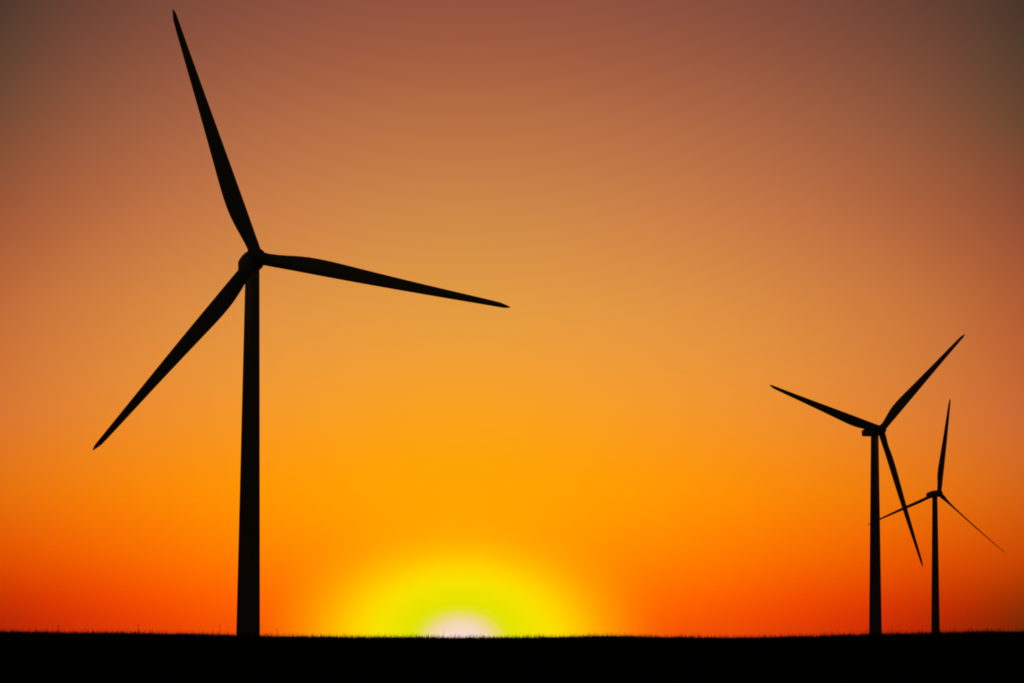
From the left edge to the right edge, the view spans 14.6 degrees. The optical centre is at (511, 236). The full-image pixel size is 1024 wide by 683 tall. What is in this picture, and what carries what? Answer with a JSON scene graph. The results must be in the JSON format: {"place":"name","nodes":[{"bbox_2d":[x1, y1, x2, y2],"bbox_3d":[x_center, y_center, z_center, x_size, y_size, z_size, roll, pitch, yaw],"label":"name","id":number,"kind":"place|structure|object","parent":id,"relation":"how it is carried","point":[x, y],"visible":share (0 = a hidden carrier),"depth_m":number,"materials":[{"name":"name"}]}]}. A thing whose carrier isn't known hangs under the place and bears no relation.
{"place":"outdoors","nodes":[
{"label":"outdoors","id":0,"kind":"place"},
{"bbox_2d":[0,625,1023,682],"bbox_3d":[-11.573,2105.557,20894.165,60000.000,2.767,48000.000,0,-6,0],"label":"ground","id":1,"kind":"structure","parent":0,"point":[168,672],"depth_m":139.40,"materials":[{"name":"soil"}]},
{"bbox_2d":[93,10,509,636],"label":"wind turbine","id":2,"kind":"object","parent":1,"relation":"on","point":[255,258],"visible":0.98,"depth_m":692.25,"materials":[{"name":"paint"}]},
{"bbox_2d":[770,334,964,633],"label":"wind turbine","id":3,"kind":"object","parent":1,"relation":"on","point":[874,432],"visible":0.98,"depth_m":1270.59,"materials":[{"name":"paint"}]},
{"bbox_2d":[868,400,1004,632],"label":"wind turbine","id":4,"kind":"object","parent":1,"relation":"on","point":[935,616],"visible":0.95,"depth_m":1882.64,"materials":[{"name":"paint"}]},
{"bbox_2d":[0,0,1023,638],"label":"sky","id":5,"kind":"structure","parent":0,"point":[680,212],"materials":[{"name":"orange"}]}
]}

